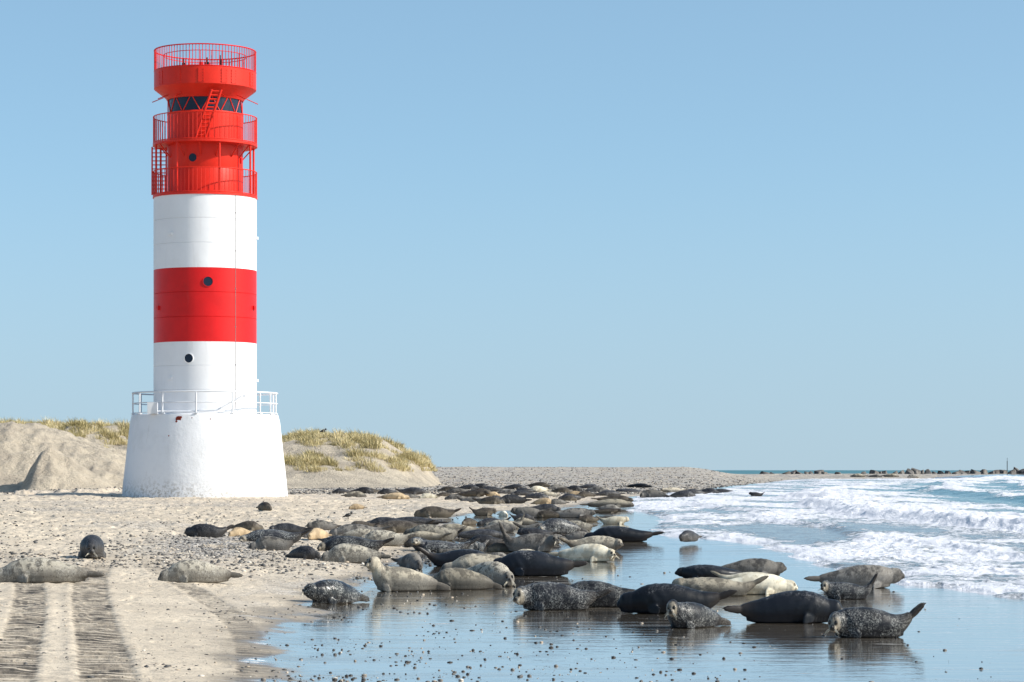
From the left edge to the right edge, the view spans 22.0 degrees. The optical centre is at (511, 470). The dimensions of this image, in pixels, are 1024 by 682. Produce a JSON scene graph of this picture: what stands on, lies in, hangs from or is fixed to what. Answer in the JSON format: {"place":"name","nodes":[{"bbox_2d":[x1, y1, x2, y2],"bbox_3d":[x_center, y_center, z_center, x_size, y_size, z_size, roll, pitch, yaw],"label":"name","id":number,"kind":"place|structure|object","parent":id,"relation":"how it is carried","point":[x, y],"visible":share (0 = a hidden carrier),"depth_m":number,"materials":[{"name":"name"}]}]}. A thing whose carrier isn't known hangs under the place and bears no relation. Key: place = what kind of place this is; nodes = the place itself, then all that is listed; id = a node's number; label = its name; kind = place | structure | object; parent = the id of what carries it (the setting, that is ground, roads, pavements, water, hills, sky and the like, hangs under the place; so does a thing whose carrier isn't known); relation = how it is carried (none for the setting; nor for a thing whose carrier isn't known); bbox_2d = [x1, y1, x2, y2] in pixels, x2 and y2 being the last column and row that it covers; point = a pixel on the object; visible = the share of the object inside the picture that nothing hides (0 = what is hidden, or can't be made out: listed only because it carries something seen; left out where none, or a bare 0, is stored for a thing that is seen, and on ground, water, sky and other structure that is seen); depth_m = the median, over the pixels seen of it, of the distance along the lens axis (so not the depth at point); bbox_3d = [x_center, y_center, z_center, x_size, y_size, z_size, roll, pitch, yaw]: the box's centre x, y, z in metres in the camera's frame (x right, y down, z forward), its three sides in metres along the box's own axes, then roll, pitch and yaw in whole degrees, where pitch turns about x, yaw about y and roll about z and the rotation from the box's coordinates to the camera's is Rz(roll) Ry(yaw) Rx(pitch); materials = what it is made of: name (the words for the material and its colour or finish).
{"place":"outdoors","nodes":[
{"label":"outdoors","id":0,"kind":"place"},
{"bbox_2d":[0,421,126,491],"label":"sand bank","id":1,"kind":"structure","parent":0,"point":[39,456],"depth_m":162.71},
{"bbox_2d":[0,423,440,488],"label":"sand dune","id":2,"kind":"structure","parent":0,"point":[364,477],"depth_m":193.23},
{"bbox_2d":[0,415,437,471],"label":"dune grass","id":3,"kind":"structure","parent":2,"relation":"on","point":[314,461],"depth_m":200.13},
{"bbox_2d":[0,467,1023,681],"bbox_3d":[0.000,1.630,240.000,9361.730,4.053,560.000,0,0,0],"label":"ground","id":4,"kind":"structure","parent":0,"point":[987,629],"depth_m":43.23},
{"bbox_2d":[0,557,104,582],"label":"seal","id":5,"kind":"object","parent":4,"relation":"on","point":[33,570],"visible":0.89,"depth_m":51.36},
{"bbox_2d":[78,534,105,558],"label":"seal","id":6,"kind":"object","parent":4,"relation":"on","point":[92,546],"visible":1,"depth_m":61.12,"materials":[{"name":"black"}]},
{"bbox_2d":[158,560,243,582],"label":"seal","id":7,"kind":"object","parent":4,"relation":"on","point":[187,571],"visible":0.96,"depth_m":53.23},
{"bbox_2d":[122,43,287,497],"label":"lighthouse","id":8,"kind":"object","parent":4,"relation":"on","point":[203,427],"visible":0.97,"depth_m":138.59,"materials":[{"name":"paint"}]},
{"bbox_2d":[168,96,241,112],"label":"lantern window","id":9,"kind":"structure","parent":8,"relation":"in","point":[191,105],"depth_m":139.35,"materials":[{"name":"black glass"}]},
{"bbox_2d":[167,96,242,115],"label":"window frame","id":10,"kind":"structure","parent":8,"relation":"in","point":[189,96],"depth_m":139.48,"materials":[{"name":"orange paint"}]},
{"bbox_2d":[184,524,233,537],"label":"seal","id":11,"kind":"object","parent":4,"relation":"on","point":[204,530],"visible":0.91,"depth_m":73.37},
{"bbox_2d":[228,527,250,535],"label":"seal","id":12,"kind":"object","parent":4,"relation":"on","point":[237,531],"visible":0.77,"depth_m":74.69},
{"bbox_2d":[231,521,263,530],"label":"seal","id":13,"kind":"object","parent":4,"relation":"on","point":[251,525],"visible":0.66,"depth_m":78.55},
{"bbox_2d":[256,502,271,510],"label":"seal","id":14,"kind":"object","parent":4,"relation":"on","point":[264,506],"visible":1,"depth_m":104.16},
{"bbox_2d":[248,536,300,550],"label":"seal","id":15,"kind":"object","parent":4,"relation":"on","point":[270,543],"visible":0.85,"depth_m":67.93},
{"bbox_2d":[239,529,312,541],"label":"seal","id":16,"kind":"object","parent":4,"relation":"on","point":[254,536],"visible":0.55,"depth_m":71.90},
{"bbox_2d":[269,523,312,532],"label":"seal","id":17,"kind":"object","parent":4,"relation":"on","point":[290,527],"visible":0.62,"depth_m":77.94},
{"bbox_2d":[285,546,320,558],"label":"seal","id":18,"kind":"object","parent":4,"relation":"on","point":[307,552],"visible":1,"depth_m":64.41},
{"bbox_2d":[307,528,331,539],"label":"seal","id":19,"kind":"object","parent":4,"relation":"on","point":[315,533],"visible":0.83,"depth_m":73.92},
{"bbox_2d":[306,520,341,529],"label":"seal","id":20,"kind":"object","parent":4,"relation":"on","point":[323,524],"visible":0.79,"depth_m":80.05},
{"bbox_2d":[301,579,369,603],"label":"seal","id":21,"kind":"object","parent":4,"relation":"on","point":[329,591],"visible":0.98,"depth_m":49.03,"materials":[{"name":"grey fur"}]},
{"bbox_2d":[341,491,366,496],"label":"seal","id":22,"kind":"object","parent":4,"relation":"on","point":[355,494],"visible":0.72,"depth_m":139.34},
{"bbox_2d":[320,543,390,562],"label":"seal","id":23,"kind":"object","parent":4,"relation":"on","point":[349,552],"visible":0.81,"depth_m":63.72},
{"bbox_2d":[317,536,393,550],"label":"seal","id":24,"kind":"object","parent":4,"relation":"on","point":[376,545],"visible":0.64,"depth_m":68.12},
{"bbox_2d":[339,528,373,536],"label":"seal","id":25,"kind":"object","parent":4,"relation":"on","point":[358,532],"visible":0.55,"depth_m":75.01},
{"bbox_2d":[329,524,392,535],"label":"seal","id":26,"kind":"object","parent":4,"relation":"on","point":[342,529],"visible":0.54,"depth_m":76.47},
{"bbox_2d":[350,487,373,493],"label":"seal","id":27,"kind":"object","parent":4,"relation":"on","point":[364,490],"visible":0.73,"depth_m":154.89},
{"bbox_2d":[351,521,379,526],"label":"seal","id":28,"kind":"object","parent":4,"relation":"on","point":[365,523],"visible":0.45,"depth_m":81.91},
{"bbox_2d":[377,489,398,493],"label":"seal","id":29,"kind":"object","parent":4,"relation":"on","point":[385,491],"visible":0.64,"depth_m":150.50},
{"bbox_2d":[360,530,416,545],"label":"seal","id":30,"kind":"object","parent":4,"relation":"on","point":[400,539],"visible":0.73,"depth_m":71.70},
{"bbox_2d":[366,517,415,523],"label":"seal","id":31,"kind":"object","parent":4,"relation":"on","point":[380,519],"visible":0.4,"depth_m":84.01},
{"bbox_2d":[376,492,409,498],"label":"seal","id":32,"kind":"object","parent":4,"relation":"on","point":[396,495],"visible":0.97,"depth_m":131.88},
{"bbox_2d":[374,520,434,532],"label":"seal","id":33,"kind":"object","parent":4,"relation":"on","point":[400,526],"visible":0.55,"depth_m":79.18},
{"bbox_2d":[363,556,450,591],"bbox_3d":[-2.179,2.140,54.462,1.848,0.738,0.524,0,0,-6],"label":"seal","id":34,"kind":"object","parent":4,"relation":"on","point":[390,579],"visible":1,"depth_m":54.28,"materials":[{"name":"beige"}]},
{"bbox_2d":[392,553,422,569],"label":"seal","id":35,"kind":"object","parent":4,"relation":"on","point":[411,560],"visible":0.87,"depth_m":63.05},
{"bbox_2d":[395,487,424,494],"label":"seal","id":36,"kind":"object","parent":4,"relation":"on","point":[414,490],"visible":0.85,"depth_m":146.27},
{"bbox_2d":[397,517,448,524],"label":"seal","id":37,"kind":"object","parent":4,"relation":"on","point":[423,520],"visible":0.45,"depth_m":85.46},
{"bbox_2d":[406,531,451,539],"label":"seal","id":38,"kind":"object","parent":4,"relation":"on","point":[427,535],"visible":0.66,"depth_m":75.74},
{"bbox_2d":[419,493,439,498],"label":"seal","id":39,"kind":"object","parent":4,"relation":"on","point":[427,495],"visible":0.79,"depth_m":134.30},
{"bbox_2d":[403,524,467,540],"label":"seal","id":40,"kind":"object","parent":4,"relation":"on","point":[436,529],"visible":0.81,"depth_m":75.99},
{"bbox_2d":[414,506,461,517],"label":"seal","id":41,"kind":"object","parent":4,"relation":"on","point":[433,512],"visible":0.98,"depth_m":95.04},
{"bbox_2d":[411,537,479,552],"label":"seal","id":42,"kind":"object","parent":4,"relation":"on","point":[431,545],"visible":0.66,"depth_m":70.36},
{"bbox_2d":[417,547,484,565],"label":"seal","id":43,"kind":"object","parent":4,"relation":"on","point":[438,559],"visible":0.5,"depth_m":64.22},
{"bbox_2d":[444,494,467,499],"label":"seal","id":44,"kind":"object","parent":4,"relation":"on","point":[452,496],"visible":0.72,"depth_m":129.62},
{"bbox_2d":[446,488,469,492],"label":"seal","id":45,"kind":"object","parent":4,"relation":"on","point":[456,490],"visible":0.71,"depth_m":154.88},
{"bbox_2d":[442,524,483,531],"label":"seal","id":46,"kind":"object","parent":4,"relation":"on","point":[457,526],"visible":0.4,"depth_m":79.97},
{"bbox_2d":[431,568,503,589],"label":"seal","id":47,"kind":"object","parent":4,"relation":"on","point":[459,579],"visible":0.81,"depth_m":54.94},
{"bbox_2d":[457,484,478,488],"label":"seal","id":48,"kind":"object","parent":4,"relation":"on","point":[470,486],"visible":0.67,"depth_m":182.38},
{"bbox_2d":[456,496,480,501],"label":"seal","id":49,"kind":"object","parent":4,"relation":"on","point":[469,499],"visible":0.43,"depth_m":125.26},
{"bbox_2d":[439,553,500,570],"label":"seal","id":50,"kind":"object","parent":4,"relation":"on","point":[468,560],"visible":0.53,"depth_m":60.42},
{"bbox_2d":[462,518,477,524],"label":"seal","id":51,"kind":"object","parent":4,"relation":"on","point":[468,521],"visible":0.98,"depth_m":87.35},
{"bbox_2d":[457,490,488,496],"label":"seal","id":52,"kind":"object","parent":4,"relation":"on","point":[475,493],"visible":0.95,"depth_m":139.31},
{"bbox_2d":[465,540,488,550],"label":"seal","id":53,"kind":"object","parent":4,"relation":"on","point":[477,545],"visible":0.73,"depth_m":71.21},
{"bbox_2d":[457,529,502,537],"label":"seal","id":54,"kind":"object","parent":4,"relation":"on","point":[473,533],"visible":0.62,"depth_m":77.55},
{"bbox_2d":[469,507,496,514],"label":"seal","id":55,"kind":"object","parent":4,"relation":"on","point":[485,511],"visible":1,"depth_m":98.01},
{"bbox_2d":[467,535,503,546],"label":"seal","id":56,"kind":"object","parent":4,"relation":"on","point":[484,538],"visible":0.46,"depth_m":73.40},
{"bbox_2d":[472,496,504,503],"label":"seal","id":57,"kind":"object","parent":4,"relation":"on","point":[491,500],"visible":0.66,"depth_m":119.25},
{"bbox_2d":[466,561,515,586],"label":"seal","id":58,"kind":"object","parent":4,"relation":"on","point":[499,573],"visible":0.65,"depth_m":56.31,"materials":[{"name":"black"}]},
{"bbox_2d":[477,517,510,524],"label":"seal","id":59,"kind":"object","parent":4,"relation":"on","point":[484,521],"visible":0.57,"depth_m":87.33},
{"bbox_2d":[484,486,503,491],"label":"seal","id":60,"kind":"object","parent":4,"relation":"on","point":[492,489],"visible":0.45,"depth_m":164.54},
{"bbox_2d":[0,466,991,681],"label":"pebbles","id":61,"kind":"object","parent":4,"relation":"on","point":[241,560],"visible":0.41,"depth_m":65.11,"materials":[{"name":"stone"}]},
{"bbox_2d":[486,541,508,550],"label":"seal","id":62,"kind":"object","parent":4,"relation":"on","point":[499,546],"visible":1,"depth_m":71.09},
{"bbox_2d":[480,522,515,531],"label":"seal","id":63,"kind":"object","parent":4,"relation":"on","point":[508,527],"visible":0.62,"depth_m":81.24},
{"bbox_2d":[483,514,524,528],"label":"seal","id":64,"kind":"object","parent":4,"relation":"on","point":[520,521],"visible":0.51,"depth_m":83.70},
{"bbox_2d":[501,484,525,488],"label":"seal","id":65,"kind":"object","parent":4,"relation":"on","point":[514,486],"visible":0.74,"depth_m":178.95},
{"bbox_2d":[500,494,531,503],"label":"seal","id":66,"kind":"object","parent":4,"relation":"on","point":[510,498],"visible":0.87,"depth_m":121.22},
{"bbox_2d":[509,514,533,519],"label":"seal","id":67,"kind":"object","parent":4,"relation":"on","point":[515,517],"visible":0.64,"depth_m":92.38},
{"bbox_2d":[511,490,532,495],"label":"seal","id":68,"kind":"object","parent":4,"relation":"on","point":[521,492],"visible":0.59,"depth_m":142.43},
{"bbox_2d":[514,518,538,524],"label":"seal","id":69,"kind":"object","parent":4,"relation":"on","point":[526,521],"visible":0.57,"depth_m":87.36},
{"bbox_2d":[512,522,542,527],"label":"seal","id":70,"kind":"object","parent":4,"relation":"on","point":[536,525],"visible":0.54,"depth_m":80.31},
{"bbox_2d":[498,521,561,551],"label":"seal","id":71,"kind":"object","parent":4,"relation":"on","point":[540,542],"visible":0.85,"depth_m":70.75,"materials":[{"name":"black"}]},
{"bbox_2d":[510,507,551,517],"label":"seal","id":72,"kind":"object","parent":4,"relation":"on","point":[531,511],"visible":0.76,"depth_m":95.10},
{"bbox_2d":[524,493,548,498],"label":"seal","id":73,"kind":"object","parent":4,"relation":"on","point":[536,495],"visible":0.72,"depth_m":134.30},
{"bbox_2d":[525,482,549,486],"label":"seal","id":74,"kind":"object","parent":4,"relation":"on","point":[543,484],"visible":0.77,"depth_m":189.58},
{"bbox_2d":[517,528,558,534],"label":"seal","id":75,"kind":"object","parent":4,"relation":"on","point":[522,531],"visible":0.57,"depth_m":77.58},
{"bbox_2d":[529,486,550,491],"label":"seal","id":76,"kind":"object","parent":4,"relation":"on","point":[539,489],"visible":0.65,"depth_m":164.55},
{"bbox_2d":[493,550,587,575],"bbox_3d":[0.620,2.128,60.317,2.262,0.602,0.670,0,0,0],"label":"seal","id":77,"kind":"object","parent":4,"relation":"on","point":[527,563],"visible":0.82,"depth_m":60.11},
{"bbox_2d":[531,498,550,504],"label":"seal","id":78,"kind":"object","parent":4,"relation":"on","point":[540,501],"visible":0.79,"depth_m":119.25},
{"bbox_2d":[531,504,560,511],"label":"seal","id":79,"kind":"object","parent":4,"relation":"on","point":[547,506],"visible":0.57,"depth_m":102.78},
{"bbox_2d":[536,510,559,517],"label":"seal","id":80,"kind":"object","parent":4,"relation":"on","point":[546,514],"visible":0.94,"depth_m":95.08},
{"bbox_2d":[508,582,611,610],"bbox_3d":[0.837,2.257,47.205,1.868,0.519,0.574,0,0,-10],"label":"seal","id":81,"kind":"object","parent":4,"relation":"on","point":[546,596],"visible":1,"depth_m":46.98,"materials":[{"name":"black"}]},
{"bbox_2d":[551,499,569,504],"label":"seal","id":82,"kind":"object","parent":4,"relation":"on","point":[556,501],"visible":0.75,"depth_m":119.25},
{"bbox_2d":[550,487,571,492],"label":"seal","id":83,"kind":"object","parent":4,"relation":"on","point":[563,489],"visible":0.65,"depth_m":159.53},
{"bbox_2d":[538,518,587,533],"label":"seal","id":84,"kind":"object","parent":4,"relation":"on","point":[561,526],"visible":0.73,"depth_m":80.28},
{"bbox_2d":[560,495,576,500],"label":"seal","id":85,"kind":"object","parent":4,"relation":"on","point":[569,498],"visible":0.93,"depth_m":127.40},
{"bbox_2d":[561,531,586,539],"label":"seal","id":86,"kind":"object","parent":4,"relation":"on","point":[577,535],"visible":0.63,"depth_m":76.67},
{"bbox_2d":[556,508,595,517],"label":"seal","id":87,"kind":"object","parent":4,"relation":"on","point":[572,513],"visible":0.93,"depth_m":95.08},
{"bbox_2d":[548,544,618,561],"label":"seal","id":88,"kind":"object","parent":4,"relation":"on","point":[593,552],"visible":0.87,"depth_m":66.43,"materials":[{"name":"beige"}]},
{"bbox_2d":[570,520,597,529],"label":"seal","id":89,"kind":"object","parent":4,"relation":"on","point":[583,525],"visible":0.43,"depth_m":82.43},
{"bbox_2d":[577,491,597,496],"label":"seal","id":90,"kind":"object","parent":4,"relation":"on","point":[584,494],"visible":0.7,"depth_m":139.35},
{"bbox_2d":[578,515,599,521],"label":"seal","id":91,"kind":"object","parent":4,"relation":"on","point":[586,518],"visible":0.95,"depth_m":90.66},
{"bbox_2d":[559,536,622,549],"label":"seal","id":92,"kind":"object","parent":4,"relation":"on","point":[612,543],"visible":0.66,"depth_m":71.05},
{"bbox_2d":[583,486,607,491],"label":"seal","id":93,"kind":"object","parent":4,"relation":"on","point":[597,489],"visible":0.76,"depth_m":164.53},
{"bbox_2d":[570,580,634,606],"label":"seal","id":94,"kind":"object","parent":4,"relation":"on","point":[611,598],"visible":0.52,"depth_m":48.08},
{"bbox_2d":[580,499,633,507],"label":"seal","id":95,"kind":"object","parent":4,"relation":"on","point":[620,503],"visible":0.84,"depth_m":108.78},
{"bbox_2d":[594,508,621,513],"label":"seal","id":96,"kind":"object","parent":4,"relation":"on","point":[607,511],"visible":0.86,"depth_m":97.98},
{"bbox_2d":[597,490,624,495],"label":"seal","id":97,"kind":"object","parent":4,"relation":"on","point":[606,493],"visible":0.83,"depth_m":142.41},
{"bbox_2d":[591,495,633,501],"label":"seal","id":98,"kind":"object","parent":4,"relation":"on","point":[625,498],"visible":0.57,"depth_m":121.14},
{"bbox_2d":[596,516,628,523],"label":"seal","id":99,"kind":"object","parent":4,"relation":"on","point":[616,520],"visible":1,"depth_m":88.17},
{"bbox_2d":[583,526,664,541],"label":"seal","id":100,"kind":"object","parent":4,"relation":"on","point":[625,534],"visible":0.79,"depth_m":75.82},
{"bbox_2d":[624,483,651,487],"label":"seal","id":101,"kind":"object","parent":4,"relation":"on","point":[640,485],"visible":0.94,"depth_m":189.56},
{"bbox_2d":[640,489,669,497],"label":"seal","id":102,"kind":"object","parent":4,"relation":"on","point":[650,493],"visible":0.95,"depth_m":134.26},
{"bbox_2d":[660,487,688,491],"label":"seal","id":103,"kind":"object","parent":4,"relation":"on","point":[670,489],"visible":0.81,"depth_m":159.46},
{"bbox_2d":[617,583,736,613],"bbox_3d":[2.878,2.245,46.110,2.105,0.544,0.632,0,0,0],"label":"seal","id":104,"kind":"object","parent":4,"relation":"on","point":[654,598],"visible":0.78,"depth_m":45.94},
{"bbox_2d":[669,490,695,496],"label":"seal","id":105,"kind":"object","parent":4,"relation":"on","point":[684,493],"visible":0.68,"depth_m":134.29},
{"bbox_2d":[679,530,701,541],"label":"seal","id":106,"kind":"object","parent":4,"relation":"on","point":[688,536],"visible":1,"depth_m":74.56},
{"bbox_2d":[664,599,730,628],"bbox_3d":[2.924,2.276,42.021,1.490,0.480,0.468,0,0,-40],"label":"seal","id":107,"kind":"object","parent":4,"relation":"on","point":[691,615],"visible":1,"depth_m":41.73,"materials":[{"name":"black"}]},
{"bbox_2d":[675,564,742,577],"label":"seal","id":108,"kind":"object","parent":4,"relation":"on","point":[697,571],"visible":0.63,"depth_m":58.60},
{"bbox_2d":[672,576,768,595],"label":"seal","id":109,"kind":"object","parent":4,"relation":"on","point":[713,584],"visible":0.64,"depth_m":52.40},
{"bbox_2d":[711,571,765,578],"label":"seal","id":110,"kind":"object","parent":4,"relation":"on","point":[719,575],"visible":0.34,"depth_m":57.12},
{"bbox_2d":[721,558,786,575],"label":"seal","id":111,"kind":"object","parent":4,"relation":"on","point":[762,565],"visible":0.59,"depth_m":59.78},
{"bbox_2d":[729,573,797,594],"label":"seal","id":112,"kind":"object","parent":4,"relation":"on","point":[771,584],"visible":0.64,"depth_m":53.01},
{"bbox_2d":[722,590,843,623],"bbox_3d":[4.439,2.242,43.252,2.001,0.549,0.609,0,0,0],"label":"seal","id":113,"kind":"object","parent":4,"relation":"on","point":[798,606],"visible":0.97,"depth_m":43.06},
{"bbox_2d":[819,573,877,599],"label":"seal","id":114,"kind":"object","parent":4,"relation":"on","point":[839,590],"visible":0.99,"depth_m":51.09,"materials":[{"name":"black"}]},
{"bbox_2d":[804,565,904,588],"bbox_3d":[7.228,2.245,55.708,2.123,0.505,0.626,0,0,0],"label":"seal","id":115,"kind":"object","parent":4,"relation":"on","point":[861,575],"visible":0.76,"depth_m":55.53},
{"bbox_2d":[826,602,925,637],"bbox_3d":[5.387,2.247,39.560,1.586,0.539,0.531,0,0,-14],"label":"seal","id":116,"kind":"object","parent":4,"relation":"on","point":[860,622],"visible":1,"depth_m":39.34,"materials":[{"name":"black"}]},
{"bbox_2d":[0,0,1023,469],"label":"sky","id":117,"kind":"structure","parent":0,"point":[703,234],"materials":[{"name":"blue"}]},
{"bbox_2d":[626,470,1023,597],"bbox_3d":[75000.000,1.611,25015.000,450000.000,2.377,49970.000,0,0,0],"label":"sea","id":118,"kind":"structure","parent":0,"point":[965,533],"depth_m":84.90,"materials":[{"name":"liquid"}]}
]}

